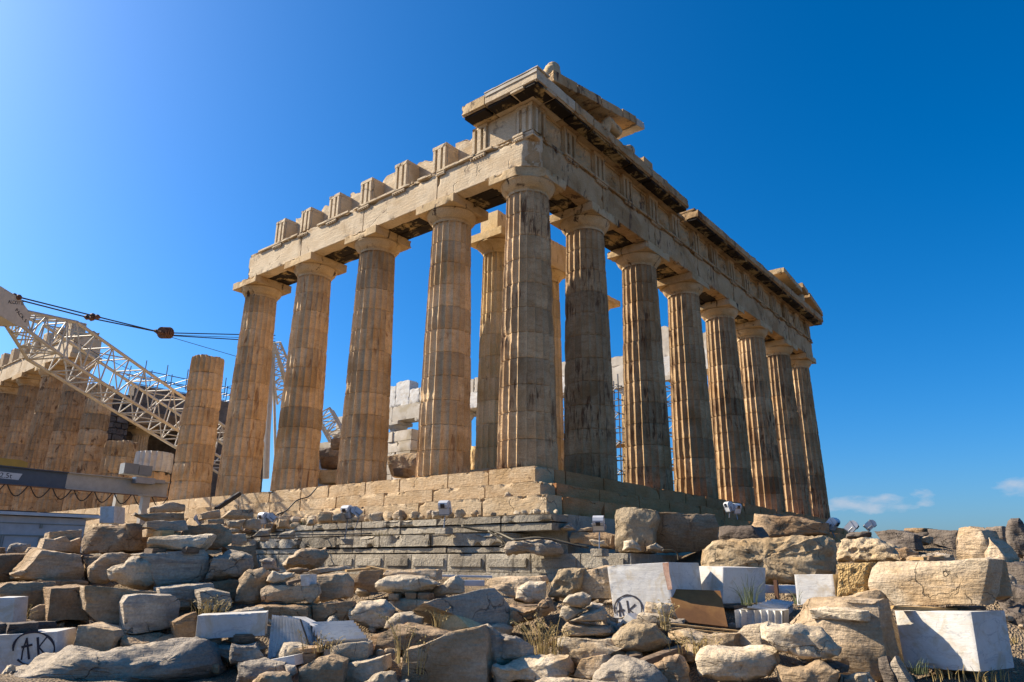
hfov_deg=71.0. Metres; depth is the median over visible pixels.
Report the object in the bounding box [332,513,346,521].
marble block
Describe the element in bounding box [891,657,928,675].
grass tuft
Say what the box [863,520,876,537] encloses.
floodlight
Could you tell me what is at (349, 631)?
fluted marble piece
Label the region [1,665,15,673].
stone chip
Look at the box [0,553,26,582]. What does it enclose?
marble block
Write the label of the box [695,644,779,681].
boulder
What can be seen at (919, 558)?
wooden plank
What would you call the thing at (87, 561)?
marble block
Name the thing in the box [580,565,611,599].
marble block
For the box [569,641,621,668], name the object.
marble block
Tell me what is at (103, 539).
marble block
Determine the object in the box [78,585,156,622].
marble block
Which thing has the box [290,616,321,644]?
fluted marble block
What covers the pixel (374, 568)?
wooden plank
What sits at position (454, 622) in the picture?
marble block
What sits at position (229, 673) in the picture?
ground
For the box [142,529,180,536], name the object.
marble block
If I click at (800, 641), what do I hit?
boulder
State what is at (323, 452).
marble block
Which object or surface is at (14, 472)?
gantry
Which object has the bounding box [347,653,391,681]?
marble block
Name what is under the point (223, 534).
marble block
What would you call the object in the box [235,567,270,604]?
boulder
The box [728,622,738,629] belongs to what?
rubble stone
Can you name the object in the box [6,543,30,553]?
boulder
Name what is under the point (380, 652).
rubble stone
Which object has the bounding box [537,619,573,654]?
grass tuft
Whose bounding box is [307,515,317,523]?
rubble stone
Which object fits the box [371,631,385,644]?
rubble stone
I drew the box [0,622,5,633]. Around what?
marble block
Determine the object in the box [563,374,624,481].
scaffolding
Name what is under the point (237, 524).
boulder
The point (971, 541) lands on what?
marble block
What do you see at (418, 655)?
grass tuft
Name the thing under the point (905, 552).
boulder
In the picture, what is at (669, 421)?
scaffolding
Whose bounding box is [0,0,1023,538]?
sky
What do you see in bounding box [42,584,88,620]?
marble block
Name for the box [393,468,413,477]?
marble block
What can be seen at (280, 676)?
boulder
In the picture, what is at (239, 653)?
boulder
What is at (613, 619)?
boulder
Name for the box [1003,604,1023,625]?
boulder
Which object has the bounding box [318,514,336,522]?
marble block
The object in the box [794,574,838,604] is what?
white block
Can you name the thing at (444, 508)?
floodlight
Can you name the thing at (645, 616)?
marble block
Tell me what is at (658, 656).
wooden plank
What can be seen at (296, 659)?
white block
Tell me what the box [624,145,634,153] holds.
reclining figure
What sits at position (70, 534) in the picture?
marble block
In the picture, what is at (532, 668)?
boulder
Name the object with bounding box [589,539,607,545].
boulder
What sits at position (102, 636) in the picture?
marble block
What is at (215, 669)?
stone chip
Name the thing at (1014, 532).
boulder
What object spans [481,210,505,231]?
marble block
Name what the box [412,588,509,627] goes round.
marble block
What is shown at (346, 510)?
floodlight
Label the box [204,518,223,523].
marble block
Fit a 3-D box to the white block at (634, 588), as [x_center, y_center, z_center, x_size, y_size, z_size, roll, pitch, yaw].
[2.352,4.084,11.688,1.164,0.914,1.177,-13,-22,37]
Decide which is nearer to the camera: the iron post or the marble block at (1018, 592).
the marble block at (1018, 592)
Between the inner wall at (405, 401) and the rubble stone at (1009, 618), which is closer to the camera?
the rubble stone at (1009, 618)
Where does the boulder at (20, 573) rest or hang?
on the marble block at (39, 564)
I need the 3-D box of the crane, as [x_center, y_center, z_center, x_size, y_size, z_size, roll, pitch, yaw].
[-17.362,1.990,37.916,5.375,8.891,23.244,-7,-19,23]
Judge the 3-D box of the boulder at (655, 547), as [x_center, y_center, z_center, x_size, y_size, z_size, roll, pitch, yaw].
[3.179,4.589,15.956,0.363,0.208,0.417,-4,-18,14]
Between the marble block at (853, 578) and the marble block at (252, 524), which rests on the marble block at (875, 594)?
the marble block at (853, 578)
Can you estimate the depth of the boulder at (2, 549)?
13.65 m
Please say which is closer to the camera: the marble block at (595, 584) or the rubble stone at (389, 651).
the rubble stone at (389, 651)
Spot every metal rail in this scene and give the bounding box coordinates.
[442,575,491,577]
[464,580,484,585]
[765,585,795,593]
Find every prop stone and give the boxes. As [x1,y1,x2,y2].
[388,593,403,599]
[405,592,418,598]
[418,592,433,599]
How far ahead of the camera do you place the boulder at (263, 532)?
19.85 m
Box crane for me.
[0,286,341,478]
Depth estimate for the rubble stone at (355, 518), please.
23.01 m
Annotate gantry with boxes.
[0,458,169,553]
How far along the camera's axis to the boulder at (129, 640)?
9.89 m
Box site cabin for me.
[0,510,101,553]
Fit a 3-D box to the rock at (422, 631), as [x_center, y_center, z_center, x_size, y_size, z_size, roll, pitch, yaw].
[-1.345,4.130,9.895,1.017,0.452,0.631,-2,-18,7]
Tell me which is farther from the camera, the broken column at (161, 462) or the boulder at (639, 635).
the broken column at (161, 462)
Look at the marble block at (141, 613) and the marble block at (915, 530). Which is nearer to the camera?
the marble block at (141, 613)
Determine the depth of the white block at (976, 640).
8.45 m
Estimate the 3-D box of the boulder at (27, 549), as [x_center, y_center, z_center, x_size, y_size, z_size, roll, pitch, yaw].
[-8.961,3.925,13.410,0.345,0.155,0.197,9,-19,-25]
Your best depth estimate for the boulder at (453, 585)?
12.12 m
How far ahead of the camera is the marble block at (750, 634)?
9.26 m
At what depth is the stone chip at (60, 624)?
10.61 m
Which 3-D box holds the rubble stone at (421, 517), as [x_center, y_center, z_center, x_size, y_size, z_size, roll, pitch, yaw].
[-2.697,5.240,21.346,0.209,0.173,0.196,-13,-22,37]
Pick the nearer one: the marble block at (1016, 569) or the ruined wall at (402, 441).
the marble block at (1016, 569)
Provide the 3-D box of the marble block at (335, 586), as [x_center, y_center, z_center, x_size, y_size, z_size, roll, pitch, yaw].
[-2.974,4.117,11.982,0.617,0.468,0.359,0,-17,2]
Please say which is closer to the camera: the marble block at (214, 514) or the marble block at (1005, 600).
the marble block at (1005, 600)
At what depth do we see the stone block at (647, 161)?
30.68 m
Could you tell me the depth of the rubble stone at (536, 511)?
18.65 m
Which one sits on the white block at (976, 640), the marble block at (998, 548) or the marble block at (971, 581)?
the marble block at (971, 581)
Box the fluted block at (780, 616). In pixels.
[734,608,788,627]
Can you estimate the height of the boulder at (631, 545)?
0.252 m
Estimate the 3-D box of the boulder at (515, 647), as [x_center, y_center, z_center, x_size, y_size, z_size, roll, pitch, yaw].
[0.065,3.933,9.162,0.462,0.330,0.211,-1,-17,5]
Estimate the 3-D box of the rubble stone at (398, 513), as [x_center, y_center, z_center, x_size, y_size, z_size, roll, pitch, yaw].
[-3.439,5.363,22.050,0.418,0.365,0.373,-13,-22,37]
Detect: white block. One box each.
[0,596,27,622]
[0,627,75,673]
[99,506,124,523]
[196,611,267,638]
[271,653,303,664]
[300,574,316,585]
[607,562,701,621]
[620,613,637,623]
[699,566,764,603]
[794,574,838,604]
[895,610,1013,671]
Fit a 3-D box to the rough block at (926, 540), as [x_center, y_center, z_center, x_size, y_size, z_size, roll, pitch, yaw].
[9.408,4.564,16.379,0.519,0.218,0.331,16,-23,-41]
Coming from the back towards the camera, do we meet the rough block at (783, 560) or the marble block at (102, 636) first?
the rough block at (783, 560)
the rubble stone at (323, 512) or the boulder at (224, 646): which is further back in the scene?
the rubble stone at (323, 512)
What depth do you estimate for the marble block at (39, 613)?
10.64 m
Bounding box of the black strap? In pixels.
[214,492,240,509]
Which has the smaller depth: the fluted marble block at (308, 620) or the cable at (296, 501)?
the fluted marble block at (308, 620)
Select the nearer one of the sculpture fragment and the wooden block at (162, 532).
the wooden block at (162, 532)
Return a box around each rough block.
[548,568,588,597]
[701,535,836,584]
[836,537,905,563]
[920,536,932,544]
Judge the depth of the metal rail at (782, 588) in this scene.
12.55 m
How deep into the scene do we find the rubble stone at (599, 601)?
13.03 m
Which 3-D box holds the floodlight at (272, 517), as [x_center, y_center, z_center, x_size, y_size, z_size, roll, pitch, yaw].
[-7.017,5.264,20.967,0.319,0.493,0.278,1,-17,-1]
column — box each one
[62,383,114,510]
[92,440,138,507]
[127,425,157,450]
[127,450,173,504]
[168,354,223,499]
[471,225,505,468]
[551,260,565,470]
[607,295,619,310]
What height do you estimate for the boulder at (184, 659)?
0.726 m
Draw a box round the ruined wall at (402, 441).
[318,429,417,486]
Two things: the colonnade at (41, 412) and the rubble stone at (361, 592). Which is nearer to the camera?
the rubble stone at (361, 592)
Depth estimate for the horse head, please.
28.58 m
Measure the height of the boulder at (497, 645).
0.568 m
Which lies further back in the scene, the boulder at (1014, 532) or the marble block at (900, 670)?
the boulder at (1014, 532)
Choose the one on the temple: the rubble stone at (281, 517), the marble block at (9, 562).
the rubble stone at (281, 517)
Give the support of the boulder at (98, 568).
on the ground at (229, 673)
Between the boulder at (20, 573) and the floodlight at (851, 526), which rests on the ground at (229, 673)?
the floodlight at (851, 526)
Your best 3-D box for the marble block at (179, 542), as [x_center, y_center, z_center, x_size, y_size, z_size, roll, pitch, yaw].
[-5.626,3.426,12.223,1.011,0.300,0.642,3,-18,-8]
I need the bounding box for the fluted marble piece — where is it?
[312,620,368,655]
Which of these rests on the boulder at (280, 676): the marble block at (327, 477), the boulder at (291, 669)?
the boulder at (291, 669)
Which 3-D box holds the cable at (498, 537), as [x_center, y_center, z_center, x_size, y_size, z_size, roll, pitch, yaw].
[-0.370,4.778,17.296,0.558,0.432,0.146,-13,-22,37]
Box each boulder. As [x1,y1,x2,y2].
[0,547,5,552]
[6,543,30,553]
[6,636,226,681]
[9,570,27,576]
[22,547,36,552]
[87,552,129,583]
[107,556,153,589]
[119,632,174,646]
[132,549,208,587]
[206,549,253,580]
[218,637,267,663]
[226,519,245,528]
[226,607,264,612]
[229,642,264,663]
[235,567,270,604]
[236,657,285,681]
[250,528,270,538]
[252,671,292,681]
[259,558,279,570]
[266,570,294,583]
[276,519,289,528]
[277,530,294,538]
[282,547,328,571]
[285,664,297,676]
[286,567,308,573]
[286,644,309,652]
[306,518,314,525]
[348,599,395,631]
[365,671,397,681]
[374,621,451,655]
[375,574,440,594]
[384,611,423,628]
[430,575,464,595]
[432,511,441,517]
[480,624,512,664]
[491,654,573,681]
[500,634,534,660]
[503,539,563,555]
[508,600,556,626]
[515,581,545,602]
[560,606,585,620]
[561,523,575,530]
[561,622,614,637]
[562,592,590,607]
[568,606,607,621]
[576,527,592,531]
[584,602,602,610]
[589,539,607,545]
[592,654,667,681]
[606,621,622,633]
[607,614,624,621]
[611,619,671,651]
[622,540,641,550]
[644,602,677,619]
[647,543,663,551]
[652,654,689,681]
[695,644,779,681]
[752,513,829,537]
[760,621,841,658]
[776,660,838,681]
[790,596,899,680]
[838,671,874,681]
[846,531,871,538]
[895,547,917,559]
[919,552,954,560]
[998,599,1023,608]
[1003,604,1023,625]
[1005,518,1023,558]
[1008,573,1016,584]
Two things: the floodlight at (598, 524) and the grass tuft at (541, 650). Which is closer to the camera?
the grass tuft at (541, 650)
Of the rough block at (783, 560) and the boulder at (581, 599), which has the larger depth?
the rough block at (783, 560)
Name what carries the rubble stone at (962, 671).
on the ground at (229, 673)
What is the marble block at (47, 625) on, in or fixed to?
on the ground at (229, 673)
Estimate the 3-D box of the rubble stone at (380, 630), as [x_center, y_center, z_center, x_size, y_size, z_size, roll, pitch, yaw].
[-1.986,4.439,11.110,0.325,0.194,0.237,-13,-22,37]
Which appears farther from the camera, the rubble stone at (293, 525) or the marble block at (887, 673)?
the rubble stone at (293, 525)
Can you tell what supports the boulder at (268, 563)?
on the ground at (229, 673)
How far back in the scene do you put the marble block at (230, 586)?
11.73 m
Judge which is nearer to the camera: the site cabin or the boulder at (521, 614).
the boulder at (521, 614)
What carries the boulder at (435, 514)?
on the temple
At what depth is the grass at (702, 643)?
8.88 m
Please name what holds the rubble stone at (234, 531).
on the temple
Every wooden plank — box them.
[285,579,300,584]
[345,567,370,571]
[366,566,389,571]
[517,603,538,606]
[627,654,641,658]
[640,645,685,663]
[669,623,738,631]
[669,626,732,632]
[723,604,755,608]
[891,605,957,610]
[909,556,943,559]
[927,555,948,560]
[946,606,985,609]
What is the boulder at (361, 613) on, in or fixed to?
on the ground at (229, 673)
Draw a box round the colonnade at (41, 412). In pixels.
[0,322,102,512]
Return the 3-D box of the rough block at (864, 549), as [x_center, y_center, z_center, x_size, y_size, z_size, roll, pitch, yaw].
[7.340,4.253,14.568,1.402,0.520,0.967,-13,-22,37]
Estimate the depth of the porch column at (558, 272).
32.56 m
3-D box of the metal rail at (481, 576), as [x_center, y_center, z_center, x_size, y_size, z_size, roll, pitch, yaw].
[-1.023,4.984,15.203,1.207,0.056,0.092,1,-17,0]
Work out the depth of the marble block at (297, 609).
10.88 m
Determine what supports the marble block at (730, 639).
on the ground at (229, 673)
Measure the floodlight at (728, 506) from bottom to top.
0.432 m
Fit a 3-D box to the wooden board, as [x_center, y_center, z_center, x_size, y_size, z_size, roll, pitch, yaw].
[2.787,3.992,10.736,0.771,0.513,0.615,-1,-17,4]
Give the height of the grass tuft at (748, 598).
0.464 m
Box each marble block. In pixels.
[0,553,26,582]
[0,581,56,613]
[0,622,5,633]
[4,621,38,633]
[10,548,84,580]
[29,604,44,620]
[32,579,88,585]
[35,620,56,628]
[37,536,80,554]
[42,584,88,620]
[44,530,81,543]
[74,622,128,651]
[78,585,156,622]
[81,525,148,553]
[81,555,99,579]
[89,621,118,625]
[119,523,146,550]
[119,593,179,633]
[131,512,184,521]
[141,520,187,531]
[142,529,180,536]
[147,502,185,512]
[147,534,216,550]
[153,582,213,602]
[169,612,196,637]
[180,524,231,549]
[193,587,231,611]
[197,509,220,519]
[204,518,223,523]
[212,580,238,602]
[219,509,253,518]
[222,545,257,567]
[228,534,246,545]
[243,519,260,529]
[250,603,316,619]
[260,585,304,602]
[268,615,316,658]
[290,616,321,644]
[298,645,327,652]
[298,653,349,681]
[301,652,320,665]
[302,583,321,602]
[308,565,351,574]
[312,601,356,621]
[317,573,353,601]
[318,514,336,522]
[319,447,331,459]
[319,469,336,484]
[320,456,337,469]
[328,450,338,456]
[330,438,340,449]
[330,639,372,661]
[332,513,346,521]
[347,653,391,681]
[354,569,383,592]
[383,569,442,579]
[387,453,416,477]
[389,598,433,610]
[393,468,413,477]
[401,625,492,681]
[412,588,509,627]
[433,614,481,630]
[470,446,475,469]
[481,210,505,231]
[485,575,548,597]
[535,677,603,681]
[557,636,611,655]
[569,532,614,549]
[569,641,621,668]
[574,654,611,678]
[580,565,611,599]
[615,507,660,553]
[637,612,669,625]
[656,512,718,552]
[668,627,708,647]
[703,632,739,646]
[718,525,768,539]
[737,623,771,646]
[806,660,848,672]
[810,606,870,621]
[836,562,875,596]
[842,589,908,669]
[868,557,1002,605]
[874,530,923,545]
[878,656,897,681]
[887,537,923,550]
[890,655,914,681]
[904,528,929,532]
[916,532,927,535]
[927,529,957,549]
[956,526,999,559]
[985,537,1019,561]
[986,526,1006,542]
[995,597,1010,601]
[996,560,1012,599]
[1006,561,1023,584]
[1010,584,1023,602]
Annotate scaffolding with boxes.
[125,360,230,401]
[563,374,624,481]
[623,385,673,483]
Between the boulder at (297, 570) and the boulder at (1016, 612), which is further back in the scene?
the boulder at (297, 570)
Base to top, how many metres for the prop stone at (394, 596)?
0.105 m
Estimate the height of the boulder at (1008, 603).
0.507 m
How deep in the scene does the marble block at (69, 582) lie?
11.86 m
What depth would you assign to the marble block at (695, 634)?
9.68 m
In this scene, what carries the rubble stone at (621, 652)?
on the ground at (229, 673)
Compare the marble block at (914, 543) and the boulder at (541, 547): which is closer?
the marble block at (914, 543)
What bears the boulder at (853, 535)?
on the ground at (229, 673)
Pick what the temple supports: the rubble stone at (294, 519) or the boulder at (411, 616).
the rubble stone at (294, 519)
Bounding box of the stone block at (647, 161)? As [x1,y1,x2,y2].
[640,156,652,168]
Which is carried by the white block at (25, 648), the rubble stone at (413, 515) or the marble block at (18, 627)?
the marble block at (18, 627)
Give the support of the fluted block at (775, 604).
on the ground at (229, 673)
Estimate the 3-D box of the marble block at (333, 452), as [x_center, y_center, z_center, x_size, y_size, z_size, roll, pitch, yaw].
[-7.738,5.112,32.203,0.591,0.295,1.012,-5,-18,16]
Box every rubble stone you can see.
[179,601,190,609]
[229,526,244,533]
[242,528,250,533]
[266,523,275,531]
[275,515,292,525]
[276,642,301,657]
[277,517,291,528]
[290,516,301,523]
[290,522,299,528]
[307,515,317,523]
[316,511,333,523]
[327,615,338,620]
[351,514,365,521]
[355,588,370,596]
[369,512,382,520]
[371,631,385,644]
[376,628,387,632]
[376,649,385,655]
[382,511,392,520]
[384,648,400,659]
[392,510,407,520]
[409,511,420,519]
[418,514,424,519]
[426,510,432,518]
[454,509,465,517]
[471,510,478,516]
[492,623,513,634]
[521,510,527,514]
[533,508,540,513]
[595,599,604,602]
[601,617,617,624]
[601,641,625,656]
[626,651,642,657]
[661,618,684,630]
[682,644,699,662]
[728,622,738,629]
[799,658,821,663]
[906,555,919,560]
[949,670,975,674]
[1005,614,1013,621]
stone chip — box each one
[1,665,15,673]
[57,622,64,627]
[211,664,219,673]
[368,627,375,632]
[520,625,530,631]
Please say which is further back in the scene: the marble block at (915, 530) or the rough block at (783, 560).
the marble block at (915, 530)
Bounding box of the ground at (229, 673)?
[0,542,1023,681]
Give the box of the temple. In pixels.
[51,65,860,580]
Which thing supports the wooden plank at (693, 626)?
on the wooden plank at (678, 628)
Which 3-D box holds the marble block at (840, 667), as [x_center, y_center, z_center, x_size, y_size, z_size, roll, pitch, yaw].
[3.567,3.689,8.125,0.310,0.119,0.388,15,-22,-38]
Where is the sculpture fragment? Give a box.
[544,61,560,73]
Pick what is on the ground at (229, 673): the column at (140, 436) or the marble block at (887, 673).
the marble block at (887, 673)
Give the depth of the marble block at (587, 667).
8.64 m
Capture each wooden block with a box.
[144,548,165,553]
[152,530,173,536]
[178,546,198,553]
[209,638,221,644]
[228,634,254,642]
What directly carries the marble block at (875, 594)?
on the ground at (229, 673)
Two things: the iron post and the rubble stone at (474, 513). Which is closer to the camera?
the iron post
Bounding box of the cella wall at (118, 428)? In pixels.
[85,384,263,500]
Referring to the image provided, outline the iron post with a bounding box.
[773,580,779,599]
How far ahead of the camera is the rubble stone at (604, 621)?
10.21 m
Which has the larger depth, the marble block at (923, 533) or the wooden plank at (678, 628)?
the marble block at (923, 533)
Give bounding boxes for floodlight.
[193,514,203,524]
[254,512,270,540]
[266,512,278,528]
[336,505,354,544]
[351,506,363,529]
[435,500,452,534]
[590,515,608,556]
[723,501,733,517]
[732,503,741,519]
[826,517,839,537]
[844,520,858,532]
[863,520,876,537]
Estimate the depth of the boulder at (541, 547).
16.75 m
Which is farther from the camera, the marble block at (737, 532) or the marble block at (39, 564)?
the marble block at (737, 532)
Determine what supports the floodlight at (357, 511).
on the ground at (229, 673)
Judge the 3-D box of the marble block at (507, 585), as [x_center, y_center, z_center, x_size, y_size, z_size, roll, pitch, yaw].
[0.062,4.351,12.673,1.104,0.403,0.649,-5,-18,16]
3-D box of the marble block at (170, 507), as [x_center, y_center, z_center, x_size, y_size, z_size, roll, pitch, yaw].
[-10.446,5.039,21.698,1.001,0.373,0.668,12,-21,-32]
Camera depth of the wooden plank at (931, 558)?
11.88 m
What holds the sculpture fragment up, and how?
on the temple
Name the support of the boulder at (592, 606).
on the boulder at (600, 614)
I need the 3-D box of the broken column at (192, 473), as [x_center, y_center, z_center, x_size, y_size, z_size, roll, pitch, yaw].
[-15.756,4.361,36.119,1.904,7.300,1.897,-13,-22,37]
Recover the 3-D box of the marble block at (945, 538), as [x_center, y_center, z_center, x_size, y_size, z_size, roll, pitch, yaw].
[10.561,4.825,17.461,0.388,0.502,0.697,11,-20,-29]
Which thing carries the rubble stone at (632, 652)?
on the ground at (229, 673)
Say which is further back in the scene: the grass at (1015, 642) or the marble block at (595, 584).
the marble block at (595, 584)
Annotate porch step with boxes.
[412,467,496,476]
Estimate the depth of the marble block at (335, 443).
32.29 m
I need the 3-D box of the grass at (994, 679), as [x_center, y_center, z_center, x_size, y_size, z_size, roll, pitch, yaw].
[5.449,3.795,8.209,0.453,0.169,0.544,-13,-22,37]
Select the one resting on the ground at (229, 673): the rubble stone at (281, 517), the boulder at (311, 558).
the boulder at (311, 558)
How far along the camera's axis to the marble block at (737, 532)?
17.41 m
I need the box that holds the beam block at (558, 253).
[551,239,566,267]
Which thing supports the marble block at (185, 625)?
on the ground at (229, 673)
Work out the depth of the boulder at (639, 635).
9.21 m
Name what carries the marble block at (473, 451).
on the porch step
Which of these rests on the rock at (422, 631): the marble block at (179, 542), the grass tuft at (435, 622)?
the grass tuft at (435, 622)
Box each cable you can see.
[246,533,372,537]
[276,487,317,514]
[461,525,588,548]
[488,530,505,547]
[511,537,581,547]
[662,549,678,559]
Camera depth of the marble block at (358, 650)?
8.96 m
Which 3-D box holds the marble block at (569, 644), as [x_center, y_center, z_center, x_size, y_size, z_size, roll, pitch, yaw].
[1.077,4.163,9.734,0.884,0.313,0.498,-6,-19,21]
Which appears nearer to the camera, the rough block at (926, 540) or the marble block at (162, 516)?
the rough block at (926, 540)
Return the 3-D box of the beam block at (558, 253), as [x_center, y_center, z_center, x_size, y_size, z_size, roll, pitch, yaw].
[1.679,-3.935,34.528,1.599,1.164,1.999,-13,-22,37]
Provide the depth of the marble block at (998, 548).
12.72 m
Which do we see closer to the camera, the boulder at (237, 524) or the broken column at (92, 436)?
the boulder at (237, 524)
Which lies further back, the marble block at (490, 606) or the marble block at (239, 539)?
the marble block at (239, 539)
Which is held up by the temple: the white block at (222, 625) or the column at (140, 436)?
the column at (140, 436)
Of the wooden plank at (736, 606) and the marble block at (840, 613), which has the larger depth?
the wooden plank at (736, 606)
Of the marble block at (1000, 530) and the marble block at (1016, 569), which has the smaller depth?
the marble block at (1016, 569)
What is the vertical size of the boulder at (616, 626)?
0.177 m
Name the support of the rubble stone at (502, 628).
on the ground at (229, 673)
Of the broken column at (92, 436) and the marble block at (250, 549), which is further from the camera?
the broken column at (92, 436)
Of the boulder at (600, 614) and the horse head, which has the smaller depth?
the boulder at (600, 614)
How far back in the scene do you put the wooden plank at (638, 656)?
9.01 m
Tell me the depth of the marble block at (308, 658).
8.97 m
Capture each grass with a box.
[658,629,720,653]
[909,664,988,681]
[964,666,1009,681]
[1010,636,1017,643]
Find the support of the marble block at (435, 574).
on the ground at (229, 673)
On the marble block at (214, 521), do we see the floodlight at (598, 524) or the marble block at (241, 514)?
the marble block at (241, 514)
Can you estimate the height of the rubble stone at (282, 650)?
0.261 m
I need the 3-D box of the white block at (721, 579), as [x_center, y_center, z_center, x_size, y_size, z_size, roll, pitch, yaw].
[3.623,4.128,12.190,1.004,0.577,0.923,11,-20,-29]
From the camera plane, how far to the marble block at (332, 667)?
8.44 m
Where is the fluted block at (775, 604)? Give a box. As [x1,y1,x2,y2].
[741,599,793,624]
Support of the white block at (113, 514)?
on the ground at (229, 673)
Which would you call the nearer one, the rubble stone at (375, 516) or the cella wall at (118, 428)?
the rubble stone at (375, 516)
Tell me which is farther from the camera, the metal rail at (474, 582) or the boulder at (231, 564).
the metal rail at (474, 582)
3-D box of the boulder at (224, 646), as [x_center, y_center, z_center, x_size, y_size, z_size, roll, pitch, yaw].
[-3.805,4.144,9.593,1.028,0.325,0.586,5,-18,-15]
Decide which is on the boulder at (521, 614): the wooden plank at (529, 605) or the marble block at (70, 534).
the wooden plank at (529, 605)
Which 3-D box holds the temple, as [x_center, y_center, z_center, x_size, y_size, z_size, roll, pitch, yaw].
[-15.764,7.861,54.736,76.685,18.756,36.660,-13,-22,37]
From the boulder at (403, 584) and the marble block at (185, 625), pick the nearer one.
the marble block at (185, 625)
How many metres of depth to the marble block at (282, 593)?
11.22 m
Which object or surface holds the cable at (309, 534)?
on the ground at (229, 673)
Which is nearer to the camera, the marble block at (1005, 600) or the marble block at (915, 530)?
the marble block at (1005, 600)
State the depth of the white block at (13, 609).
9.98 m
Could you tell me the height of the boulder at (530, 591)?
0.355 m
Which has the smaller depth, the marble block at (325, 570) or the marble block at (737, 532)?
the marble block at (325, 570)
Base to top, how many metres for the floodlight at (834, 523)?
0.515 m
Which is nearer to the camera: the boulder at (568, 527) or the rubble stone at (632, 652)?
the rubble stone at (632, 652)
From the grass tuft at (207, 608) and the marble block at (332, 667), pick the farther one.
the grass tuft at (207, 608)
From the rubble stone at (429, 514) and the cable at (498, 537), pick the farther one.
the rubble stone at (429, 514)
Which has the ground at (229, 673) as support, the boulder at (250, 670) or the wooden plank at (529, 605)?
the boulder at (250, 670)
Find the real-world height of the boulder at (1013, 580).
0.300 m
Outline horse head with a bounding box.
[601,116,622,137]
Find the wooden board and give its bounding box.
[671,589,727,627]
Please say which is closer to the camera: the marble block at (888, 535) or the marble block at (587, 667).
the marble block at (587, 667)
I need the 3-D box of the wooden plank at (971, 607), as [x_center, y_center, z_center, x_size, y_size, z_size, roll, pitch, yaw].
[5.739,3.377,9.071,0.474,0.057,0.131,4,-18,-11]
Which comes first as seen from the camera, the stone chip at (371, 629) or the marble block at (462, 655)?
the marble block at (462, 655)
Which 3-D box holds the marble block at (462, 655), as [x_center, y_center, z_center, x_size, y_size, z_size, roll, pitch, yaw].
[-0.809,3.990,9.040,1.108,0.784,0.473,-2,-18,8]
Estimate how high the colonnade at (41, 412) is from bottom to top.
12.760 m
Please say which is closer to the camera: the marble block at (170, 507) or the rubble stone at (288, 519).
the marble block at (170, 507)
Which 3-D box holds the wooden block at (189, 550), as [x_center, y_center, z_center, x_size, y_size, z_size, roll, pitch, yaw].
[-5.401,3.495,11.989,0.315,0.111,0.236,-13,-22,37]
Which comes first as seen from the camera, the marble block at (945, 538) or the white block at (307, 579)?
the white block at (307, 579)
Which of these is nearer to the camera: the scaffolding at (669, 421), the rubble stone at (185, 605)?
the rubble stone at (185, 605)
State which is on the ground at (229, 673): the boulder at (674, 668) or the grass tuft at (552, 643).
the boulder at (674, 668)
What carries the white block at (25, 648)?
on the ground at (229, 673)
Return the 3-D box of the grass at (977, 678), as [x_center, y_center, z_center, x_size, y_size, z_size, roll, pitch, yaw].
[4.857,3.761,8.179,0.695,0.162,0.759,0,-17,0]
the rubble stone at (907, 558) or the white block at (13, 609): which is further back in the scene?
the rubble stone at (907, 558)
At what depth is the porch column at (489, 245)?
29.53 m
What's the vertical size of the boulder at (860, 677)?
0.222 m
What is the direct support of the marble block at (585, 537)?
on the temple
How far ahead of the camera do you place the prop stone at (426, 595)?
11.65 m
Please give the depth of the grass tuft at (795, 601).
10.09 m
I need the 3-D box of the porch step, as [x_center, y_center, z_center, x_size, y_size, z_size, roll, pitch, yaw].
[5.114,8.239,36.748,4.698,0.668,23.695,-13,-22,37]
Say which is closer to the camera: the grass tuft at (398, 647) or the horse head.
the grass tuft at (398, 647)
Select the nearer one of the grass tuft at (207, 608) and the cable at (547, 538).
the grass tuft at (207, 608)
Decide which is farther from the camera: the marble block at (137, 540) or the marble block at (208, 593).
the marble block at (137, 540)
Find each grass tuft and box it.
[190,595,232,614]
[297,629,345,653]
[373,606,419,663]
[383,632,432,675]
[425,608,449,626]
[510,612,563,654]
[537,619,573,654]
[651,598,679,630]
[733,575,764,604]
[741,585,758,602]
[788,590,802,603]
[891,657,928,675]
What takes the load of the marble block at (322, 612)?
on the ground at (229, 673)
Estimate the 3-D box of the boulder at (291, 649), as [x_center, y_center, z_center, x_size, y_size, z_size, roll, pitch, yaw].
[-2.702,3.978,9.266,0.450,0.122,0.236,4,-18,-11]
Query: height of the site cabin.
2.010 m
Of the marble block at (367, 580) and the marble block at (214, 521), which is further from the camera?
the marble block at (214, 521)
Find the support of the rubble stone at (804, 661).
on the ground at (229, 673)
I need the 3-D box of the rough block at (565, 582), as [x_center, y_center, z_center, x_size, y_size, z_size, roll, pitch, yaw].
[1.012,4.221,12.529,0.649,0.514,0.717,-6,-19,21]

